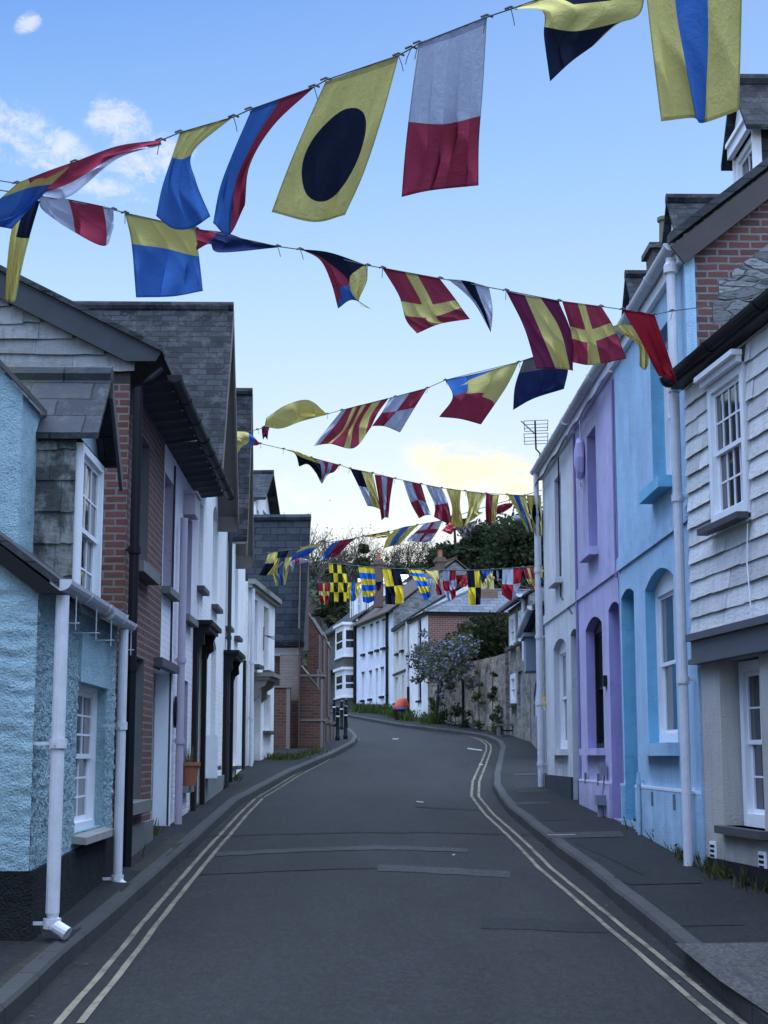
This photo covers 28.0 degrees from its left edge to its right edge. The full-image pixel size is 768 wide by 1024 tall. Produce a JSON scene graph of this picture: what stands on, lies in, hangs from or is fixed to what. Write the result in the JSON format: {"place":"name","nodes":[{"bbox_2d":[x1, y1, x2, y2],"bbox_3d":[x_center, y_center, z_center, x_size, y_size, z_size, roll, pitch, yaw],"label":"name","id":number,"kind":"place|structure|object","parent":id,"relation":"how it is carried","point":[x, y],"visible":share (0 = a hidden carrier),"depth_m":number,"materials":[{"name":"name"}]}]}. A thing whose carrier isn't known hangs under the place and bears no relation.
{"place":"outdoors","nodes":[
{"label":"outdoors","id":0,"kind":"place"},
{"bbox_2d":[0,726,352,987],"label":"pavement","id":1,"kind":"structure","parent":0,"point":[13,954],"depth_m":20.00,"materials":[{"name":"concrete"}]},
{"bbox_2d":[0,944,49,986],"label":"pavement patch","id":2,"kind":"object","parent":1,"relation":"on","point":[8,975],"visible":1,"depth_m":9.81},
{"bbox_2d":[45,871,134,943],"bbox_3d":[-2.357,3.233,12.755,0.198,0.206,3.992,0,-9,-1],"label":"pavement patch","id":3,"kind":"object","parent":1,"relation":"on","point":[105,894],"visible":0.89,"depth_m":12.70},
{"bbox_2d":[130,832,186,871],"bbox_3d":[-2.370,3.657,16.668,0.228,0.196,3.952,0,-9,0],"label":"pavement patch","id":4,"kind":"object","parent":1,"relation":"on","point":[153,856],"visible":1,"depth_m":16.43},
{"bbox_2d":[264,744,330,760],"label":"grass","id":5,"kind":"structure","parent":1,"relation":"on","point":[282,757],"depth_m":36.64,"materials":[{"name":"green plant"}]},
{"bbox_2d":[0,0,536,183],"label":"bunting line","id":6,"kind":"object","parent":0,"point":[325,79],"visible":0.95,"depth_m":8.47,"materials":[{"name":"fabric"}]},
{"bbox_2d":[0,164,68,228],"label":"signal flag","id":7,"kind":"object","parent":6,"relation":"hanging from","point":[19,200],"visible":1,"depth_m":9.56,"materials":[{"name":"fabric"}]},
{"bbox_2d":[28,140,160,198],"bbox_3d":[-1.770,-2.082,9.425,1.059,0.246,0.112,-6,-11,32],"label":"signal flag","id":8,"kind":"object","parent":6,"relation":"hanging from","point":[74,177],"visible":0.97,"depth_m":9.46,"materials":[{"name":"fabric"}]},
{"bbox_2d":[156,118,230,229],"bbox_3d":[-1.152,-1.945,8.983,0.572,0.686,0.159,-6,-11,35],"label":"signal flag","id":9,"kind":"object","parent":6,"relation":"hanging from","point":[181,205],"visible":1,"depth_m":8.99,"materials":[{"name":"fabric"}]},
{"bbox_2d":[213,87,313,234],"bbox_3d":[-0.685,-1.961,8.615,0.570,0.843,0.253,-6,-11,32],"label":"signal flag","id":10,"kind":"object","parent":6,"relation":"hanging from","point":[262,120],"visible":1,"depth_m":8.66,"materials":[{"name":"fabric"}]},
{"bbox_2d":[272,56,398,221],"bbox_3d":[-0.283,-1.991,8.381,0.779,0.901,0.181,-7,-11,36],"label":"signal flag","id":11,"kind":"object","parent":6,"relation":"hanging from","point":[326,168],"visible":1,"depth_m":8.40,"materials":[{"name":"fabric"}]},
{"bbox_2d":[402,17,486,196],"bbox_3d":[0.310,-2.087,7.990,0.498,0.921,0.115,-6,-11,35],"label":"signal flag","id":12,"kind":"object","parent":6,"relation":"hanging from","point":[442,144],"visible":1,"depth_m":7.99,"materials":[{"name":"fabric"}]},
{"bbox_2d":[515,0,643,80],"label":"signal flag","id":13,"kind":"object","parent":6,"relation":"hanging from","point":[573,29],"visible":1,"depth_m":7.61,"materials":[{"name":"fabric"}]},
{"bbox_2d":[647,0,741,122],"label":"signal flag","id":14,"kind":"object","parent":6,"relation":"hanging from","point":[696,47],"visible":1,"depth_m":7.04,"materials":[{"name":"fabric"}]},
{"bbox_2d":[301,563,409,667],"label":"ground","id":15,"kind":"structure","parent":0,"point":[303,661],"depth_m":125.52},
{"bbox_2d":[0,360,137,940],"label":"turquoise cottage","id":16,"kind":"structure","parent":15,"relation":"on","point":[61,839],"depth_m":12.67,"materials":[{"name":"blue paint"}]},
{"bbox_2d":[74,684,97,830],"bbox_3d":[-2.706,2.162,13.583,0.107,1.252,1.482,0,-9,-1],"label":"window","id":17,"kind":"structure","parent":16,"relation":"in","point":[87,696],"depth_m":14.10,"materials":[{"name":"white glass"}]},
{"bbox_2d":[0,190,721,316],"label":"bunting line","id":18,"kind":"object","parent":16,"relation":"attached to","point":[366,264],"visible":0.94,"depth_m":13.71,"materials":[{"name":"fabric"}]},
{"bbox_2d":[5,201,39,301],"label":"signal flag","id":19,"kind":"object","parent":18,"relation":"hanging from","point":[20,234],"visible":0.89,"depth_m":11.29,"materials":[{"name":"fabric"}]},
{"bbox_2d":[39,196,112,245],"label":"signal flag","id":20,"kind":"object","parent":18,"relation":"hanging from","point":[93,223],"visible":0.98,"depth_m":11.97,"materials":[{"name":"fabric"}]},
{"bbox_2d":[125,214,202,296],"bbox_3d":[-1.739,-2.018,12.383,0.734,0.706,0.172,9,-13,-44],"label":"signal flag","id":21,"kind":"object","parent":18,"relation":"hanging from","point":[166,261],"visible":0.97,"depth_m":12.35,"materials":[{"name":"fabric"}]},
{"bbox_2d":[196,229,277,252],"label":"signal flag","id":22,"kind":"object","parent":18,"relation":"hanging from","point":[221,243],"visible":0.99,"depth_m":12.84,"materials":[{"name":"fabric"}]},
{"bbox_2d":[303,249,369,308],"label":"signal flag","id":23,"kind":"object","parent":18,"relation":"hanging from","point":[348,279],"visible":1,"depth_m":13.40,"materials":[{"name":"fabric"}]},
{"bbox_2d":[383,268,469,332],"bbox_3d":[0.380,-1.873,13.827,0.858,0.584,0.161,5,-10,-29],"label":"signal flag","id":24,"kind":"object","parent":18,"relation":"hanging from","point":[427,302],"visible":1,"depth_m":13.85,"materials":[{"name":"fabric"}]},
{"bbox_2d":[448,279,492,331],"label":"signal flag","id":25,"kind":"object","parent":18,"relation":"hanging from","point":[479,297],"visible":1,"depth_m":14.22,"materials":[{"name":"fabric"}]},
{"bbox_2d":[506,291,572,370],"bbox_3d":[1.497,-1.696,14.475,0.743,0.728,0.175,5,-10,-29],"label":"signal flag","id":26,"kind":"object","parent":18,"relation":"hanging from","point":[546,326],"visible":1,"depth_m":14.52,"materials":[{"name":"fabric"}]},
{"bbox_2d":[562,301,625,364],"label":"signal flag","id":27,"kind":"object","parent":18,"relation":"hanging from","point":[595,339],"visible":1,"depth_m":14.73,"materials":[{"name":"fabric"}]},
{"bbox_2d":[614,324,648,369],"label":"signal flag","id":28,"kind":"object","parent":18,"relation":"hanging from","point":[627,330],"visible":0.84,"depth_m":15.40,"materials":[{"name":"fabric"}]},
{"bbox_2d":[622,309,676,382],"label":"signal flag","id":29,"kind":"object","parent":18,"relation":"hanging from","point":[646,328],"visible":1,"depth_m":15.10,"materials":[{"name":"fabric"}]},
{"bbox_2d":[0,265,209,866],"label":"red brick house","id":30,"kind":"structure","parent":15,"relation":"on","point":[40,325],"depth_m":15.93,"materials":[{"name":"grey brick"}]},
{"bbox_2d":[139,560,159,584],"bbox_3d":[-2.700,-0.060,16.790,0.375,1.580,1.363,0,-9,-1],"label":"window sill","id":31,"kind":"structure","parent":30,"relation":"in","point":[147,574],"depth_m":16.58,"materials":[{"name":"grey stone"}]},
{"bbox_2d":[74,301,238,810],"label":"white gabled house","id":32,"kind":"structure","parent":15,"relation":"on","point":[196,340],"depth_m":24.92,"materials":[{"name":"paint"}]},
{"bbox_2d":[248,357,531,432],"bbox_3d":[0.389,-1.938,24.671,0.369,0.189,9.166,7,-12,-39],"label":"bunting line","id":33,"kind":"object","parent":32,"relation":"attached to","point":[445,379],"visible":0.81,"depth_m":24.43,"materials":[{"name":"fabric"}]},
{"bbox_2d":[264,400,327,428],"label":"signal flag","id":34,"kind":"object","parent":33,"relation":"hanging from","point":[292,413],"visible":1,"depth_m":26.86,"materials":[{"name":"fabric"}]},
{"bbox_2d":[314,398,388,448],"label":"signal flag","id":35,"kind":"object","parent":33,"relation":"hanging from","point":[348,428],"visible":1,"depth_m":25.73,"materials":[{"name":"fabric"}]},
{"bbox_2d":[372,389,425,431],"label":"signal flag","id":36,"kind":"object","parent":33,"relation":"hanging from","point":[397,411],"visible":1,"depth_m":24.67,"materials":[{"name":"fabric"}]},
{"bbox_2d":[439,362,518,423],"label":"signal flag","id":37,"kind":"object","parent":33,"relation":"hanging from","point":[475,397],"visible":1,"depth_m":23.51,"materials":[{"name":"fabric"}]},
{"bbox_2d":[513,357,567,409],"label":"signal flag","id":38,"kind":"object","parent":33,"relation":"hanging from","point":[532,382],"visible":0.77,"depth_m":22.31,"materials":[{"name":"fabric"}]},
{"bbox_2d":[133,389,234,825],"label":"mauve white house","id":39,"kind":"structure","parent":15,"relation":"on","point":[194,471],"depth_m":19.89,"materials":[{"name":"paint"}]},
{"bbox_2d":[183,742,200,785],"bbox_3d":[-2.664,3.427,21.003,0.320,0.616,0.320,0,-9,0],"label":"potted plant","id":40,"kind":"object","parent":39,"relation":"on","point":[190,770],"visible":0.84,"depth_m":20.88,"materials":[{"name":"orange plant"}]},
{"bbox_2d":[222,388,253,787],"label":"white gabled house","id":41,"kind":"structure","parent":15,"relation":"on","point":[235,661],"depth_m":30.09,"materials":[{"name":"paint"}]},
{"bbox_2d":[244,470,287,765],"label":"white house","id":42,"kind":"structure","parent":15,"relation":"on","point":[262,602],"depth_m":35.96,"materials":[{"name":"paint"}]},
{"bbox_2d":[259,490,540,555],"bbox_3d":[0.179,0.325,34.441,8.048,0.787,0.176,-7,-11,38],"label":"bunting line","id":43,"kind":"object","parent":42,"relation":"attached to","point":[388,531],"visible":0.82,"depth_m":34.97,"materials":[{"name":"fabric"}]},
{"bbox_2d":[273,557,291,585],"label":"signal flag","id":44,"kind":"object","parent":43,"relation":"hanging from","point":[280,573],"visible":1,"depth_m":36.15,"materials":[{"name":"fabric"}]},
{"bbox_2d":[407,521,441,541],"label":"signal flag","id":45,"kind":"object","parent":43,"relation":"hanging from","point":[427,532],"visible":0.98,"depth_m":33.62,"materials":[{"name":"fabric"}]},
{"bbox_2d":[245,514,334,748],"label":"brick chapel","id":46,"kind":"structure","parent":15,"relation":"on","point":[302,718],"depth_m":42.31,"materials":[{"name":"brick"}]},
{"bbox_2d":[313,562,349,628],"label":"evergreen tree","id":47,"kind":"object","parent":15,"relation":"on","point":[332,613],"visible":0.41,"depth_m":103.73,"materials":[{"name":"green plant"}]},
{"bbox_2d":[309,522,392,629],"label":"broadleaf tree","id":48,"kind":"object","parent":15,"relation":"on","point":[354,557],"visible":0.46,"depth_m":111.93,"materials":[{"name":"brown plant"}]},
{"bbox_2d":[323,567,420,707],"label":"bay window house","id":49,"kind":"structure","parent":15,"relation":"on","point":[339,635],"depth_m":86.98,"materials":[{"name":"paint"}]},
{"bbox_2d":[333,667,352,699],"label":"bay window","id":50,"kind":"structure","parent":49,"relation":"in","point":[343,675],"depth_m":85.74,"materials":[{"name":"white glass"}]},
{"bbox_2d":[333,622,355,659],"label":"bay window","id":51,"kind":"structure","parent":49,"relation":"in","point":[343,632],"depth_m":86.14,"materials":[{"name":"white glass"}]},
{"bbox_2d":[350,549,468,706],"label":"long white house","id":52,"kind":"structure","parent":15,"relation":"on","point":[373,679],"depth_m":80.06,"materials":[{"name":"paint"}]},
{"bbox_2d":[391,579,488,709],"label":"cream cottage","id":53,"kind":"structure","parent":15,"relation":"on","point":[400,631],"depth_m":73.37,"materials":[{"name":"paint"}]},
{"bbox_2d":[437,515,478,559],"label":"cedar tree","id":54,"kind":"object","parent":15,"relation":"on","point":[458,552],"visible":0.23,"depth_m":104.24,"materials":[{"name":"green plant"}]},
{"bbox_2d":[405,576,530,717],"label":"white brick sided house","id":55,"kind":"structure","parent":15,"relation":"on","point":[439,621],"depth_m":66.58,"materials":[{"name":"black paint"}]},
{"bbox_2d":[428,653,509,734],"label":"garden wall","id":56,"kind":"structure","parent":15,"relation":"on","point":[462,694],"depth_m":54.08,"materials":[{"name":"stone"}]},
{"bbox_2d":[404,620,483,718],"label":"wisteria","id":57,"kind":"object","parent":56,"relation":"attached to","point":[449,662],"visible":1,"depth_m":56.78,"materials":[{"name":"purple plant"}]},
{"bbox_2d":[443,610,508,660],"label":"evergreen shrub","id":58,"kind":"object","parent":15,"relation":"on","point":[491,631],"visible":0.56,"depth_m":58.31,"materials":[{"name":"green plant"}]},
{"bbox_2d":[457,513,512,587],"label":"evergreen tree","id":59,"kind":"object","parent":15,"relation":"on","point":[476,537],"visible":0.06,"depth_m":107.66,"materials":[{"name":"green plant"}]},
{"bbox_2d":[475,500,543,588],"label":"evergreen tree","id":60,"kind":"object","parent":15,"relation":"on","point":[516,540],"visible":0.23,"depth_m":102.99,"materials":[{"name":"green plant"}]},
{"bbox_2d":[496,582,543,741],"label":"stone house","id":61,"kind":"structure","parent":15,"relation":"on","point":[519,705],"depth_m":47.60,"materials":[{"name":"stone"}]},
{"bbox_2d":[515,601,545,748],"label":"slate cottage","id":62,"kind":"structure","parent":15,"relation":"on","point":[526,632],"depth_m":39.10,"materials":[{"name":"grey stone"}]},
{"bbox_2d":[530,270,645,802],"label":"off white house","id":63,"kind":"structure","parent":15,"relation":"on","point":[553,466],"depth_m":26.47,"materials":[{"name":"paint"}]},
{"bbox_2d":[237,437,541,499],"bbox_3d":[0.017,-0.796,27.831,6.056,0.938,0.050,3,-9,-16],"label":"bunting line","id":64,"kind":"object","parent":63,"relation":"attached to","point":[349,468],"visible":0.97,"depth_m":27.84,"materials":[{"name":"fabric"}]},
{"bbox_2d":[350,469,379,508],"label":"signal flag","id":65,"kind":"object","parent":64,"relation":"hanging from","point":[365,483],"visible":1,"depth_m":27.71,"materials":[{"name":"fabric"}]},
{"bbox_2d":[375,475,392,519],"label":"signal flag","id":66,"kind":"object","parent":64,"relation":"hanging from","point":[384,485],"visible":1,"depth_m":27.73,"materials":[{"name":"fabric"}]},
{"bbox_2d":[403,481,430,517],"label":"signal flag","id":67,"kind":"object","parent":64,"relation":"hanging from","point":[416,496],"visible":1,"depth_m":27.84,"materials":[{"name":"fabric"}]},
{"bbox_2d":[426,485,450,522],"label":"signal flag","id":68,"kind":"object","parent":64,"relation":"hanging from","point":[442,509],"visible":1,"depth_m":28.04,"materials":[{"name":"fabric"}]},
{"bbox_2d":[446,488,463,527],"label":"signal flag","id":69,"kind":"object","parent":64,"relation":"hanging from","point":[456,518],"visible":1,"depth_m":28.00,"materials":[{"name":"fabric"}]},
{"bbox_2d":[463,491,485,528],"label":"signal flag","id":70,"kind":"object","parent":64,"relation":"hanging from","point":[475,499],"visible":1,"depth_m":28.25,"materials":[{"name":"fabric"}]},
{"bbox_2d":[508,495,532,532],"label":"signal flag","id":71,"kind":"object","parent":64,"relation":"hanging from","point":[519,502],"visible":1,"depth_m":28.44,"materials":[{"name":"fabric"}]},
{"bbox_2d":[548,640,567,754],"bbox_3d":[3.005,3.112,25.918,0.315,1.948,1.794,0,-9,-1],"label":"window","id":72,"kind":"structure","parent":63,"relation":"in","point":[562,650],"depth_m":26.54,"materials":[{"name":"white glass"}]},
{"bbox_2d":[561,194,718,821],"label":"lilac house","id":73,"kind":"structure","parent":15,"relation":"on","point":[591,406],"depth_m":21.71,"materials":[{"name":"paint"}]},
{"bbox_2d":[574,419,583,487],"bbox_3d":[2.930,-0.924,23.190,0.125,1.162,0.352,0,-9,-1],"label":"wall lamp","id":74,"kind":"object","parent":73,"relation":"attached to","point":[579,458],"visible":0.98,"depth_m":23.07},
{"bbox_2d":[579,620,604,754],"bbox_3d":[3.075,2.492,22.064,0.345,1.972,1.720,0,-9,-1],"label":"window","id":75,"kind":"structure","parent":73,"relation":"in","point":[599,750],"depth_m":22.70,"materials":[{"name":"black paint"}]},
{"bbox_2d":[609,74,767,866],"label":"pale blue house","id":76,"kind":"structure","parent":15,"relation":"on","point":[714,251],"depth_m":16.97,"materials":[{"name":"paint"}]},
{"bbox_2d":[639,340,671,503],"bbox_3d":[3.136,-1.094,17.212,0.405,1.848,1.190,0,-9,-1],"label":"window","id":77,"kind":"structure","parent":76,"relation":"in","point":[660,484],"depth_m":17.46,"materials":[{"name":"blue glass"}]},
{"bbox_2d":[638,570,679,755],"bbox_3d":[3.135,1.669,17.177,0.335,2.079,1.818,0,-9,-1],"label":"window","id":78,"kind":"structure","parent":76,"relation":"in","point":[668,745],"depth_m":17.64,"materials":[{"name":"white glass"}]},
{"bbox_2d":[659,288,767,892],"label":"slate hung house","id":79,"kind":"structure","parent":15,"relation":"on","point":[721,375],"depth_m":14.32,"materials":[{"name":"wood"}]},
{"bbox_2d":[697,361,751,535],"bbox_3d":[3.149,-0.569,14.214,0.215,1.435,1.142,1,-9,-6],"label":"window","id":80,"kind":"structure","parent":79,"relation":"in","point":[728,444],"depth_m":14.27,"materials":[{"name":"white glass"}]},
{"bbox_2d":[738,659,764,827],"bbox_3d":[3.487,2.068,13.772,0.107,1.526,1.485,1,-9,-6],"label":"window","id":81,"kind":"structure","parent":79,"relation":"in","point":[749,679],"depth_m":14.33,"materials":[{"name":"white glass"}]},
{"bbox_2d":[9,714,750,1023],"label":"road","id":82,"kind":"structure","parent":0,"point":[353,946],"depth_m":11.98,"materials":[{"name":"asphalt"}]},
{"bbox_2d":[53,798,263,1023],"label":"double yellow line","id":83,"kind":"object","parent":82,"relation":"on","point":[87,1013],"visible":1,"depth_m":11.70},
{"bbox_2d":[0,725,357,1023],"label":"kerb","id":84,"kind":"structure","parent":82,"relation":"on","point":[24,987],"depth_m":12.52,"materials":[{"name":"concrete"}]},
{"bbox_2d":[216,846,372,855],"bbox_3d":[-0.992,3.827,17.372,1.849,0.071,0.448,2,-9,-12],"label":"road patch","id":85,"kind":"object","parent":82,"relation":"on","point":[295,850],"visible":1,"depth_m":17.37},
{"bbox_2d":[207,831,529,836],"bbox_3d":[-0.205,4.079,19.477,4.184,0.062,0.322,1,-9,-3],"label":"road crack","id":86,"kind":"object","parent":82,"relation":"on","point":[367,832],"visible":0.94,"depth_m":19.47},
{"bbox_2d":[373,845,467,851],"bbox_3d":[0.399,3.830,17.506,1.146,0.041,0.493,-1,-9,8],"label":"road patch","id":87,"kind":"object","parent":82,"relation":"on","point":[420,848],"visible":1,"depth_m":17.48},
{"bbox_2d":[378,865,509,877],"bbox_3d":[0.588,3.623,15.527,1.498,0.064,0.552,-3,-9,16],"label":"road patch","id":88,"kind":"object","parent":82,"relation":"on","point":[441,870],"visible":1,"depth_m":15.52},
{"bbox_2d":[481,918,607,932],"bbox_3d":[1.286,3.289,12.249,1.058,0.056,0.604,0,-9,0],"label":"road patch","id":89,"kind":"object","parent":82,"relation":"on","point":[537,924],"visible":1,"depth_m":12.24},
{"bbox_2d":[330,711,767,1023],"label":"kerb","id":90,"kind":"structure","parent":82,"relation":"on","point":[661,926],"depth_m":13.58,"materials":[{"name":"concrete"}]},
{"bbox_2d":[465,735,746,1023],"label":"double yellow line","id":91,"kind":"object","parent":82,"relation":"on","point":[706,1011],"visible":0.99,"depth_m":12.30,"materials":[{"name":"paint"}]},
{"bbox_2d":[0,0,767,564],"label":"sky","id":92,"kind":"structure","parent":0,"point":[578,167],"materials":[{"name":"blue"}]},
{"bbox_2d":[330,704,767,942],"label":"pavement","id":93,"kind":"structure","parent":0,"point":[749,909],"depth_m":16.17,"materials":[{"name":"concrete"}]},
{"bbox_2d":[339,701,448,724],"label":"verge plants","id":94,"kind":"object","parent":93,"relation":"on","point":[386,711],"visible":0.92,"depth_m":67.16,"materials":[{"name":"green plant"}]},
{"bbox_2d":[513,515,546,772],"bbox_3d":[3.015,2.752,31.692,0.620,5.418,0.215,0,-9,0],"label":"lamp post","id":95,"kind":"object","parent":93,"relation":"on","point":[516,518],"visible":0.3,"depth_m":31.42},
{"bbox_2d":[312,560,542,573],"bbox_3d":[0.796,1.251,37.659,0.446,1.569,12.597,4,-10,-25],"label":"bunting line","id":96,"kind":"object","parent":95,"relation":"attached to","point":[422,569],"visible":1,"depth_m":37.17,"materials":[{"name":"fabric"}]},
{"bbox_2d":[329,563,347,601],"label":"signal flag","id":97,"kind":"object","parent":96,"relation":"hanging from","point":[338,582],"visible":1,"depth_m":41.96,"materials":[{"name":"fabric"}]},
{"bbox_2d":[358,566,374,602],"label":"signal flag","id":98,"kind":"object","parent":96,"relation":"hanging from","point":[367,577],"visible":1,"depth_m":40.40,"materials":[{"name":"fabric"}]},
{"bbox_2d":[382,568,403,604],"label":"signal flag","id":99,"kind":"object","parent":96,"relation":"hanging from","point":[394,592],"visible":1,"depth_m":39.26,"materials":[{"name":"fabric"}]},
{"bbox_2d":[443,570,455,600],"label":"signal flag","id":100,"kind":"object","parent":96,"relation":"hanging from","point":[449,582],"visible":1,"depth_m":36.31,"materials":[{"name":"fabric"}]},
{"bbox_2d":[467,570,480,604],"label":"signal flag","id":101,"kind":"object","parent":96,"relation":"hanging from","point":[474,585],"visible":1,"depth_m":35.16,"materials":[{"name":"fabric"}]},
{"bbox_2d":[501,568,521,599],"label":"signal flag","id":102,"kind":"object","parent":96,"relation":"hanging from","point":[511,580],"visible":1,"depth_m":33.35,"materials":[{"name":"fabric"}]},
{"bbox_2d":[514,801,574,820],"bbox_3d":[2.274,4.321,22.327,0.556,0.146,4.093,0,-9,0],"label":"pavement patch","id":103,"kind":"object","parent":93,"relation":"on","point":[542,811],"visible":1,"depth_m":21.90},
{"bbox_2d":[546,831,624,837],"bbox_3d":[2.382,3.809,18.168,0.915,0.049,0.677,0,-9,0],"label":"pavement cover","id":104,"kind":"object","parent":93,"relation":"on","point":[600,834],"visible":1,"depth_m":18.13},
{"bbox_2d":[575,841,660,875],"bbox_3d":[2.409,3.558,15.798,0.242,0.176,3.544,1,-9,-6],"label":"pavement patch","id":105,"kind":"object","parent":93,"relation":"on","point":[613,855],"visible":1,"depth_m":15.74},
{"bbox_2d":[614,875,701,884],"bbox_3d":[2.521,3.371,14.105,0.771,0.046,0.545,0,-9,0],"label":"pavement cover","id":106,"kind":"object","parent":93,"relation":"on","point":[664,879],"visible":1,"depth_m":14.11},
{"bbox_2d":[623,816,767,894],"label":"weeds","id":107,"kind":"object","parent":93,"relation":"on","point":[744,879],"visible":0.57,"depth_m":14.15,"materials":[{"name":"green plant"}]},
{"bbox_2d":[675,942,767,1012],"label":"pavement slab","id":108,"kind":"structure","parent":93,"relation":"on","point":[721,962],"depth_m":9.95,"materials":[{"name":"concrete"}]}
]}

